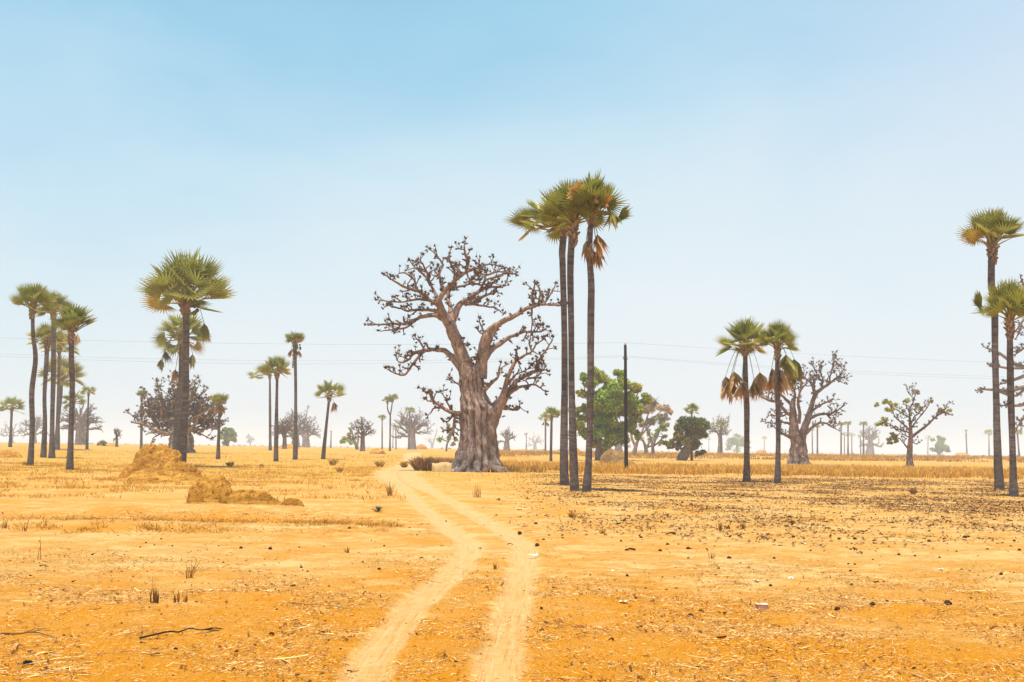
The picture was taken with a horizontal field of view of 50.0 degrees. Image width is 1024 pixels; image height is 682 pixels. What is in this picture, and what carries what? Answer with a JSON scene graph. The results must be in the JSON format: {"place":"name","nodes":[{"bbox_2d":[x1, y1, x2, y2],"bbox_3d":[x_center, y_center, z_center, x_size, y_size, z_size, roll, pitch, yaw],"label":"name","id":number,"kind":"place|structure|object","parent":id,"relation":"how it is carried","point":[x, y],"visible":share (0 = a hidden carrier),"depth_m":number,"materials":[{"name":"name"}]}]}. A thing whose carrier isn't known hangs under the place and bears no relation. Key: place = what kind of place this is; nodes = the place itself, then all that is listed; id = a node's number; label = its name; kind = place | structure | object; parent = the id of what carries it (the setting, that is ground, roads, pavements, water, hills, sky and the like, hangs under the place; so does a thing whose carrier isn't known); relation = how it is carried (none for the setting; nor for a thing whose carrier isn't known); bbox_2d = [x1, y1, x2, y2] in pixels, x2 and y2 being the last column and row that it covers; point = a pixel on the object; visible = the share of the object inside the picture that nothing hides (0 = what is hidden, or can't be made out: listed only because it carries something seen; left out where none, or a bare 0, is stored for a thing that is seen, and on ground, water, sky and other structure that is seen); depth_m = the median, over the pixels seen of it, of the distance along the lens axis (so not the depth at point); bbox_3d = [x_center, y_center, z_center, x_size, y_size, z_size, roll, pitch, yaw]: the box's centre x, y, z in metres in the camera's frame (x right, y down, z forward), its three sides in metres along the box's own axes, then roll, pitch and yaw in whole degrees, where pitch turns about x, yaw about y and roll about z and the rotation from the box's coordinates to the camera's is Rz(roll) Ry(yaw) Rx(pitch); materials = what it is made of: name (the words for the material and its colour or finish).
{"place":"outdoors","nodes":[
{"label":"outdoors","id":0,"kind":"place"},
{"bbox_2d":[0,477,404,535],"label":"dry grass","id":1,"kind":"structure","parent":0,"point":[313,522],"depth_m":30.14,"materials":[{"name":"yellow plant"}]},
{"bbox_2d":[0,461,406,499],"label":"dry grass","id":2,"kind":"structure","parent":0,"point":[69,486],"depth_m":66.61,"materials":[{"name":"yellow plant"}]},
{"bbox_2d":[338,453,539,681],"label":"dirt track","id":3,"kind":"structure","parent":0,"point":[507,664],"depth_m":15.82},
{"bbox_2d":[398,460,408,466],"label":"grass clump","id":4,"kind":"object","parent":3,"relation":"on","point":[402,464],"visible":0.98,"depth_m":118.94,"materials":[{"name":"plant"}]},
{"bbox_2d":[0,442,1023,681],"bbox_3d":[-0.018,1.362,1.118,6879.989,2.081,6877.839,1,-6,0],"label":"ground","id":5,"kind":"structure","parent":0,"point":[577,547],"depth_m":19.48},
{"bbox_2d":[0,450,22,457],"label":"earth mound","id":6,"kind":"object","parent":5,"relation":"on","point":[7,453],"visible":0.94,"depth_m":143.41,"materials":[{"name":"soil"}]},
{"bbox_2d":[1,422,22,442],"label":"baobab","id":7,"kind":"object","parent":5,"relation":"on","point":[13,432],"visible":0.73,"depth_m":917.33,"materials":[{"name":"grey plant"}]},
{"bbox_2d":[0,396,25,446],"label":"fan palm","id":8,"kind":"object","parent":5,"relation":"on","point":[14,402],"visible":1,"depth_m":259.77,"materials":[{"name":"green plant"}]},
{"bbox_2d":[0,628,55,637],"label":"fallen stick","id":9,"kind":"object","parent":5,"relation":"on","point":[30,631],"visible":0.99,"depth_m":12.54,"materials":[{"name":"wood"}]},
{"bbox_2d":[8,281,58,465],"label":"fan palm","id":10,"kind":"object","parent":5,"relation":"on","point":[35,295],"visible":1,"depth_m":104.86,"materials":[{"name":"green plant"}]},
{"bbox_2d":[21,414,48,443],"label":"baobab","id":11,"kind":"object","parent":5,"relation":"on","point":[37,425],"visible":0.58,"depth_m":685.89,"materials":[{"name":"grey plant"}]},
{"bbox_2d":[24,321,67,457],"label":"fan palm","id":12,"kind":"object","parent":5,"relation":"on","point":[43,332],"visible":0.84,"depth_m":147.70,"materials":[{"name":"green plant"}]},
{"bbox_2d":[36,291,75,457],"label":"fan palm","id":13,"kind":"object","parent":5,"relation":"on","point":[61,302],"visible":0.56,"depth_m":143.00,"materials":[{"name":"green plant"}]},
{"bbox_2d":[38,330,80,449],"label":"fan palm","id":14,"kind":"object","parent":5,"relation":"on","point":[60,349],"visible":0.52,"depth_m":226.26,"materials":[{"name":"green plant"}]},
{"bbox_2d":[36,354,88,427],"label":"fan palm","id":15,"kind":"object","parent":5,"relation":"on","point":[64,373],"visible":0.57,"depth_m":237.33,"materials":[{"name":"green plant"}]},
{"bbox_2d":[48,303,97,469],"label":"fan palm","id":16,"kind":"object","parent":5,"relation":"on","point":[73,317],"visible":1,"depth_m":90.43,"materials":[{"name":"green plant"}]},
{"bbox_2d":[62,390,87,445],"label":"fan palm","id":17,"kind":"object","parent":5,"relation":"on","point":[78,396],"visible":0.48,"depth_m":242.25,"materials":[{"name":"green plant"}]},
{"bbox_2d":[60,403,104,444],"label":"baobab","id":18,"kind":"object","parent":5,"relation":"on","point":[80,428],"visible":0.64,"depth_m":454.56,"materials":[{"name":"grey plant"}]},
{"bbox_2d":[79,385,96,448],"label":"fan palm","id":19,"kind":"object","parent":5,"relation":"on","point":[90,391],"visible":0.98,"depth_m":246.05,"materials":[{"name":"green plant"}]},
{"bbox_2d":[96,439,107,445],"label":"round green tree","id":20,"kind":"object","parent":5,"relation":"on","point":[102,442],"visible":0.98,"depth_m":328.27,"materials":[{"name":"green plant"}]},
{"bbox_2d":[113,428,120,446],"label":"baobab","id":21,"kind":"object","parent":5,"relation":"on","point":[117,435],"visible":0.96,"depth_m":298.38,"materials":[{"name":"grey plant"}]},
{"bbox_2d":[135,389,147,449],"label":"fan palm","id":22,"kind":"object","parent":5,"relation":"on","point":[141,393],"visible":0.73,"depth_m":240.08,"materials":[{"name":"green plant"}]},
{"bbox_2d":[149,588,158,602],"bbox_3d":[-4.853,3.446,14.872,0.149,0.232,0.115,2,-6,-10],"label":"dry tuft","id":23,"kind":"object","parent":5,"relation":"on","point":[155,596],"visible":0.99,"depth_m":14.87,"materials":[{"name":"brown plant"}]},
{"bbox_2d":[117,442,201,482],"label":"termite mound","id":24,"kind":"object","parent":5,"relation":"on","point":[154,462],"visible":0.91,"depth_m":71.48,"materials":[{"name":"orange soil"}]},
{"bbox_2d":[123,370,228,452],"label":"baobab","id":25,"kind":"object","parent":5,"relation":"on","point":[199,409],"visible":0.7,"depth_m":212.93,"materials":[{"name":"brown plant"}]},
{"bbox_2d":[139,627,221,638],"bbox_3d":[-3.785,3.364,12.709,1.040,0.085,0.092,5,-7,-37],"label":"fallen stick","id":26,"kind":"object","parent":5,"relation":"on","point":[211,628],"visible":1,"depth_m":12.63,"materials":[{"name":"brown wood"}]},
{"bbox_2d":[150,313,212,449],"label":"fan palm","id":27,"kind":"object","parent":5,"relation":"on","point":[171,329],"visible":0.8,"depth_m":162.95,"materials":[{"name":"green plant"}]},
{"bbox_2d":[134,246,234,461],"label":"fan palm","id":28,"kind":"object","parent":5,"relation":"on","point":[189,276],"visible":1,"depth_m":108.87,"materials":[{"name":"green plant"}]},
{"bbox_2d":[186,560,200,577],"bbox_3d":[-5.307,3.767,18.195,0.250,0.319,0.188,5,-7,-36],"label":"dry tuft","id":29,"kind":"object","parent":5,"relation":"on","point":[191,575],"visible":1,"depth_m":18.18,"materials":[{"name":"brown plant"}]},
{"bbox_2d":[183,476,232,503],"bbox_3d":[-10.550,5.507,38.859,2.670,1.483,3.031,1,-6,0],"label":"termite mound","id":30,"kind":"object","parent":5,"relation":"on","point":[207,490],"visible":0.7,"depth_m":39.44,"materials":[{"name":"brown soil"}]},
{"bbox_2d":[209,392,228,458],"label":"fan palm","id":31,"kind":"object","parent":5,"relation":"on","point":[219,398],"visible":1,"depth_m":154.51,"materials":[{"name":"green plant"}]},
{"bbox_2d":[220,427,236,445],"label":"round green tree","id":32,"kind":"object","parent":5,"relation":"on","point":[228,435],"visible":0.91,"depth_m":538.90,"materials":[{"name":"green plant"}]},
{"bbox_2d":[224,488,285,505],"bbox_3d":[-8.634,5.557,37.172,2.935,1.042,2.676,1,-6,0],"label":"termite mound","id":33,"kind":"object","parent":5,"relation":"on","point":[252,496],"visible":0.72,"depth_m":37.77,"materials":[{"name":"brown soil"}]},
{"bbox_2d":[248,362,274,449],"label":"fan palm","id":34,"kind":"object","parent":5,"relation":"on","point":[252,376],"visible":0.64,"depth_m":276.94,"materials":[{"name":"green plant"}]},
{"bbox_2d":[257,355,292,460],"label":"fan palm","id":35,"kind":"object","parent":5,"relation":"on","point":[281,365],"visible":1,"depth_m":145.80,"materials":[{"name":"green plant"}]},
{"bbox_2d":[273,415,293,448],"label":"baobab","id":36,"kind":"object","parent":5,"relation":"on","point":[285,431],"visible":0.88,"depth_m":328.52,"materials":[{"name":"grey plant"}]},
{"bbox_2d":[281,497,303,506],"bbox_3d":[-7.260,5.537,36.287,0.816,0.725,0.366,1,-6,0],"label":"termite mound","id":37,"kind":"object","parent":5,"relation":"on","point":[289,501],"visible":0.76,"depth_m":36.20,"materials":[{"name":"soil"}]},
{"bbox_2d":[268,405,317,446],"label":"baobab","id":38,"kind":"object","parent":5,"relation":"on","point":[304,427],"visible":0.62,"depth_m":542.18,"materials":[{"name":"grey plant"}]},
{"bbox_2d":[284,330,304,459],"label":"fan palm","id":39,"kind":"object","parent":5,"relation":"on","point":[294,339],"visible":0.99,"depth_m":160.66,"materials":[{"name":"green plant"}]},
{"bbox_2d":[290,423,320,447],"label":"baobab","id":40,"kind":"object","parent":5,"relation":"on","point":[305,439],"visible":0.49,"depth_m":627.91,"materials":[{"name":"grey plant"}]},
{"bbox_2d":[313,379,346,458],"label":"fan palm","id":41,"kind":"object","parent":5,"relation":"on","point":[328,387],"visible":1,"depth_m":166.84,"materials":[{"name":"green plant"}]},
{"bbox_2d":[325,458,338,464],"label":"grass clump","id":42,"kind":"object","parent":5,"relation":"on","point":[333,461],"visible":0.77,"depth_m":127.29,"materials":[{"name":"plant"}]},
{"bbox_2d":[339,427,358,449],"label":"shrubby tree","id":43,"kind":"object","parent":5,"relation":"on","point":[344,440],"visible":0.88,"depth_m":360.92,"materials":[{"name":"green plant"}]},
{"bbox_2d":[345,416,375,450],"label":"baobab","id":44,"kind":"object","parent":5,"relation":"on","point":[362,433],"visible":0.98,"depth_m":288.49,"materials":[{"name":"grey plant"}]},
{"bbox_2d":[369,448,385,453],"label":"earth mound","id":45,"kind":"object","parent":5,"relation":"on","point":[377,451],"visible":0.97,"depth_m":244.42,"materials":[{"name":"soil"}]},
{"bbox_2d":[378,414,385,448],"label":"fan palm","id":46,"kind":"object","parent":5,"relation":"on","point":[382,416],"visible":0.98,"depth_m":397.88,"materials":[{"name":"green plant"}]},
{"bbox_2d":[381,394,398,450],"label":"fan palm","id":47,"kind":"object","parent":5,"relation":"on","point":[388,399],"visible":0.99,"depth_m":312.54,"materials":[{"name":"green plant"}]},
{"bbox_2d":[383,481,400,495],"bbox_3d":[-5.482,6.661,49.548,0.810,0.749,0.644,5,-7,-35],"label":"dry tuft","id":48,"kind":"object","parent":5,"relation":"on","point":[389,489],"visible":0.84,"depth_m":49.45,"materials":[{"name":"brown plant"}]},
{"bbox_2d":[404,407,415,449],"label":"fan palm","id":49,"kind":"object","parent":5,"relation":"on","point":[410,409],"visible":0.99,"depth_m":487.17,"materials":[{"name":"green plant"}]},
{"bbox_2d":[391,407,434,449],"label":"baobab","id":50,"kind":"object","parent":5,"relation":"on","point":[414,428],"visible":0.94,"depth_m":512.66,"materials":[{"name":"grey plant"}]},
{"bbox_2d":[407,455,440,470],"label":"dry thicket","id":51,"kind":"object","parent":5,"relation":"on","point":[419,464],"visible":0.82,"depth_m":106.52,"materials":[{"name":"brown plant"}]},
{"bbox_2d":[424,429,437,447],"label":"shrubby tree","id":52,"kind":"object","parent":5,"relation":"on","point":[430,440],"visible":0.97,"depth_m":1706.70,"materials":[{"name":"grey plant"}]},
{"bbox_2d":[432,462,451,471],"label":"mud wall","id":53,"kind":"structure","parent":5,"relation":"on","point":[443,467],"depth_m":102.08,"materials":[{"name":"beige soil"}]},
{"bbox_2d":[433,457,454,462],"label":"dry thicket","id":54,"kind":"object","parent":5,"relation":"on","point":[448,459],"visible":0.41,"depth_m":146.85,"materials":[{"name":"brown plant"}]},
{"bbox_2d":[436,423,458,450],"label":"shrubby tree","id":55,"kind":"object","parent":5,"relation":"on","point":[449,436],"visible":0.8,"depth_m":327.34,"materials":[{"name":"green plant"}]},
{"bbox_2d":[364,236,567,472],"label":"baobab","id":56,"kind":"object","parent":5,"relation":"on","point":[479,413],"visible":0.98,"depth_m":105.20,"materials":[{"name":"brown plant"}]},
{"bbox_2d":[472,483,480,496],"bbox_3d":[-1.550,6.650,48.985,0.401,0.656,0.304,-3,-7,30],"label":"dry tuft","id":57,"kind":"object","parent":5,"relation":"on","point":[479,493],"visible":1,"depth_m":48.94,"materials":[{"name":"brown plant"}]},
{"bbox_2d":[497,426,516,449],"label":"baobab","id":58,"kind":"object","parent":5,"relation":"on","point":[506,441],"visible":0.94,"depth_m":512.33,"materials":[{"name":"grey plant"}]},
{"bbox_2d":[0,449,1022,495],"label":"dry grass","id":59,"kind":"structure","parent":5,"relation":"on","point":[317,483],"depth_m":108.24,"materials":[{"name":"yellow plant"}]},
{"bbox_2d":[0,441,1023,456],"bbox_3d":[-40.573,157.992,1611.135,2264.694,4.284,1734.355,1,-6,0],"label":"distant scrub","id":60,"kind":"object","parent":5,"relation":"on","point":[559,449],"visible":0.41,"depth_m":1049.78,"materials":[{"name":"green plant"}]},
{"bbox_2d":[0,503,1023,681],"bbox_3d":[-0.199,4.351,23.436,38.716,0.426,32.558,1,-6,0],"label":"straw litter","id":61,"kind":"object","parent":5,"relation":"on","point":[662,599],"visible":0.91,"depth_m":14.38,"materials":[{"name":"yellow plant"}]},
{"bbox_2d":[1,510,1023,681],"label":"soil crumbs","id":62,"kind":"object","parent":5,"relation":"on","point":[502,583],"visible":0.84,"depth_m":13.94,"materials":[{"name":"brown soil"}]},
{"bbox_2d":[527,432,543,449],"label":"baobab","id":63,"kind":"object","parent":5,"relation":"on","point":[534,444],"visible":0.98,"depth_m":1552.02,"materials":[{"name":"grey plant"}]},
{"bbox_2d":[537,414,549,450],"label":"fan palm","id":64,"kind":"object","parent":5,"relation":"on","point":[545,420],"visible":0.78,"depth_m":371.38,"materials":[{"name":"green plant"}]},
{"bbox_2d":[502,182,585,485],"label":"fan palm","id":65,"kind":"object","parent":5,"relation":"on","point":[522,218],"visible":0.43,"depth_m":68.81,"materials":[{"name":"green plant"}]},
{"bbox_2d":[541,406,560,460],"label":"fan palm","id":66,"kind":"object","parent":5,"relation":"on","point":[552,411],"visible":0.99,"depth_m":177.27,"materials":[{"name":"green plant"}]},
{"bbox_2d":[529,179,616,490],"bbox_3d":[3.396,-0.379,59.609,4.597,17.405,4.485,4,-6,-26],"label":"fan palm","id":67,"kind":"object","parent":5,"relation":"on","point":[551,212],"visible":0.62,"depth_m":59.45,"materials":[{"name":"green plant"}]},
{"bbox_2d":[556,169,632,491],"bbox_3d":[4.300,-0.552,58.558,4.198,17.568,3.484,1,-6,0],"label":"fan palm","id":68,"kind":"object","parent":5,"relation":"on","point":[595,192],"visible":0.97,"depth_m":58.42,"materials":[{"name":"green plant"}]},
{"bbox_2d":[568,366,651,460],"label":"leafy tree","id":69,"kind":"object","parent":5,"relation":"on","point":[608,407],"visible":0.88,"depth_m":191.53,"materials":[{"name":"green plant"}]},
{"bbox_2d":[600,449,634,464],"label":"termite mound","id":70,"kind":"object","parent":5,"relation":"on","point":[611,455],"visible":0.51,"depth_m":156.45,"materials":[{"name":"beige soil"}]},
{"bbox_2d":[613,434,630,451],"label":"baobab","id":71,"kind":"object","parent":5,"relation":"on","point":[618,448],"visible":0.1,"depth_m":396.32,"materials":[{"name":"grey plant"}]},
{"bbox_2d":[623,342,627,467],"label":"utility pole","id":72,"kind":"object","parent":5,"relation":"on","point":[625,357],"visible":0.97,"depth_m":110.30,"materials":[{"name":"brown wood"}]},
{"bbox_2d":[3,356,613,363],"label":"power cable","id":73,"kind":"object","parent":72,"relation":"attached to","point":[255,363],"visible":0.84,"depth_m":111.83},
{"bbox_2d":[17,354,599,360],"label":"power cable","id":74,"kind":"object","parent":72,"relation":"attached to","point":[267,360],"visible":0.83,"depth_m":111.83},
{"bbox_2d":[20,338,624,344],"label":"power cable","id":75,"kind":"object","parent":72,"relation":"attached to","point":[353,344],"visible":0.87,"depth_m":111.69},
{"bbox_2d":[634,356,999,376],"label":"power cable","id":76,"kind":"object","parent":72,"relation":"attached to","point":[807,368],"visible":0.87,"depth_m":119.54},
{"bbox_2d":[640,435,651,454],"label":"bare forked tree","id":77,"kind":"object","parent":5,"relation":"on","point":[647,446],"visible":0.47,"depth_m":298.10,"materials":[{"name":"grey plant"}]},
{"bbox_2d":[630,392,673,455],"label":"dry leaved tree","id":78,"kind":"object","parent":5,"relation":"on","point":[655,405],"visible":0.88,"depth_m":271.46,"materials":[{"name":"brown plant"}]},
{"bbox_2d":[645,422,669,454],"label":"thin leafy tree","id":79,"kind":"object","parent":5,"relation":"on","point":[655,436],"visible":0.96,"depth_m":267.39,"materials":[{"name":"green plant"}]},
{"bbox_2d":[660,416,710,460],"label":"shrubby tree","id":80,"kind":"object","parent":5,"relation":"on","point":[694,429],"visible":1,"depth_m":202.74,"materials":[{"name":"green plant"}]},
{"bbox_2d":[682,402,699,460],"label":"fan palm","id":81,"kind":"object","parent":5,"relation":"on","point":[692,406],"visible":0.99,"depth_m":204.35,"materials":[{"name":"green plant"}]},
{"bbox_2d":[708,414,731,452],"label":"baobab","id":82,"kind":"object","parent":5,"relation":"on","point":[717,431],"visible":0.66,"depth_m":455.16,"materials":[{"name":"grey plant"}]},
{"bbox_2d":[714,420,726,453],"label":"fan palm","id":83,"kind":"object","parent":5,"relation":"on","point":[721,425],"visible":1,"depth_m":361.80,"materials":[{"name":"green plant"}]},
{"bbox_2d":[725,433,750,452],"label":"wide tree","id":84,"kind":"object","parent":5,"relation":"on","point":[734,440],"visible":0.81,"depth_m":1146.33,"materials":[{"name":"green plant"}]},
{"bbox_2d":[713,317,773,481],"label":"fan palm","id":85,"kind":"object","parent":5,"relation":"on","point":[744,332],"visible":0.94,"depth_m":83.37,"materials":[{"name":"green plant"}]},
{"bbox_2d":[483,473,1023,556],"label":"leaf litter","id":86,"kind":"object","parent":5,"relation":"on","point":[870,487],"visible":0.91,"depth_m":49.36,"materials":[{"name":"plant"}]},
{"bbox_2d":[483,459,1023,479],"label":"dry grass","id":87,"kind":"structure","parent":5,"relation":"on","point":[835,470],"depth_m":110.16,"materials":[{"name":"yellow plant"}]},
{"bbox_2d":[499,450,1023,462],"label":"dry grass","id":88,"kind":"structure","parent":5,"relation":"on","point":[862,457],"depth_m":264.04,"materials":[{"name":"yellow plant"}]},
{"bbox_2d":[755,603,768,609],"bbox_3d":[3.532,3.755,15.527,0.180,0.095,0.113,3,-6,-4],"label":"brick","id":89,"kind":"object","parent":5,"relation":"on","point":[764,606],"visible":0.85,"depth_m":15.48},
{"bbox_2d":[749,318,804,482],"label":"fan palm","id":90,"kind":"object","parent":5,"relation":"on","point":[779,383],"visible":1,"depth_m":78.98,"materials":[{"name":"green plant"}]},
{"bbox_2d":[760,350,852,464],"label":"baobab","id":91,"kind":"object","parent":5,"relation":"on","point":[798,449],"visible":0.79,"depth_m":180.02,"materials":[{"name":"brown plant"}]},
{"bbox_2d":[838,422,844,453],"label":"fan palm","id":92,"kind":"object","parent":5,"relation":"on","point":[842,424],"visible":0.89,"depth_m":412.25,"materials":[{"name":"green plant"}]},
{"bbox_2d":[844,421,851,453],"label":"fan palm","id":93,"kind":"object","parent":5,"relation":"on","point":[848,423],"visible":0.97,"depth_m":435.34,"materials":[{"name":"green plant"}]},
{"bbox_2d":[858,420,867,453],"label":"fan palm","id":94,"kind":"object","parent":5,"relation":"on","point":[863,423],"visible":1,"depth_m":492.61,"materials":[{"name":"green plant"}]},
{"bbox_2d":[858,426,883,453],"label":"baobab","id":95,"kind":"object","parent":5,"relation":"on","point":[870,444],"visible":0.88,"depth_m":915.92,"materials":[{"name":"grey plant"}]},
{"bbox_2d":[874,383,953,466],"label":"open leafy tree","id":96,"kind":"object","parent":5,"relation":"on","point":[909,446],"visible":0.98,"depth_m":169.52,"materials":[{"name":"green plant"}]},
{"bbox_2d":[929,435,950,454],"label":"round green tree","id":97,"kind":"object","parent":5,"relation":"on","point":[940,447],"visible":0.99,"depth_m":919.25,"materials":[{"name":"green plant"}]},
{"bbox_2d":[984,429,992,455],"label":"fan palm","id":98,"kind":"object","parent":5,"relation":"on","point":[988,432],"visible":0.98,"depth_m":917.29,"materials":[{"name":"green plant"}]},
{"bbox_2d":[955,207,1023,489],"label":"fan palm","id":99,"kind":"object","parent":5,"relation":"on","point":[991,225],"visible":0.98,"depth_m":72.32,"materials":[{"name":"green plant"}]},
{"bbox_2d":[969,278,1023,496],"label":"fan palm","id":100,"kind":"object","parent":5,"relation":"on","point":[1009,298],"visible":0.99,"depth_m":58.89,"materials":[{"name":"green plant"}]},
{"bbox_2d":[975,274,1023,432],"bbox_3d":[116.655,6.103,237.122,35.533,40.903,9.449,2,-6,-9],"label":"baobab","id":101,"kind":"object","parent":5,"relation":"on","point":[1018,366],"visible":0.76,"depth_m":236.47,"materials":[{"name":"brown plant"}]},
{"bbox_2d":[1016,429,1022,456],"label":"fan palm","id":102,"kind":"object","parent":5,"relation":"on","point":[1019,431],"visible":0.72,"depth_m":512.73,"materials":[{"name":"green plant"}]},
{"bbox_2d":[0,0,1023,455],"label":"sky","id":103,"kind":"structure","parent":0,"point":[816,166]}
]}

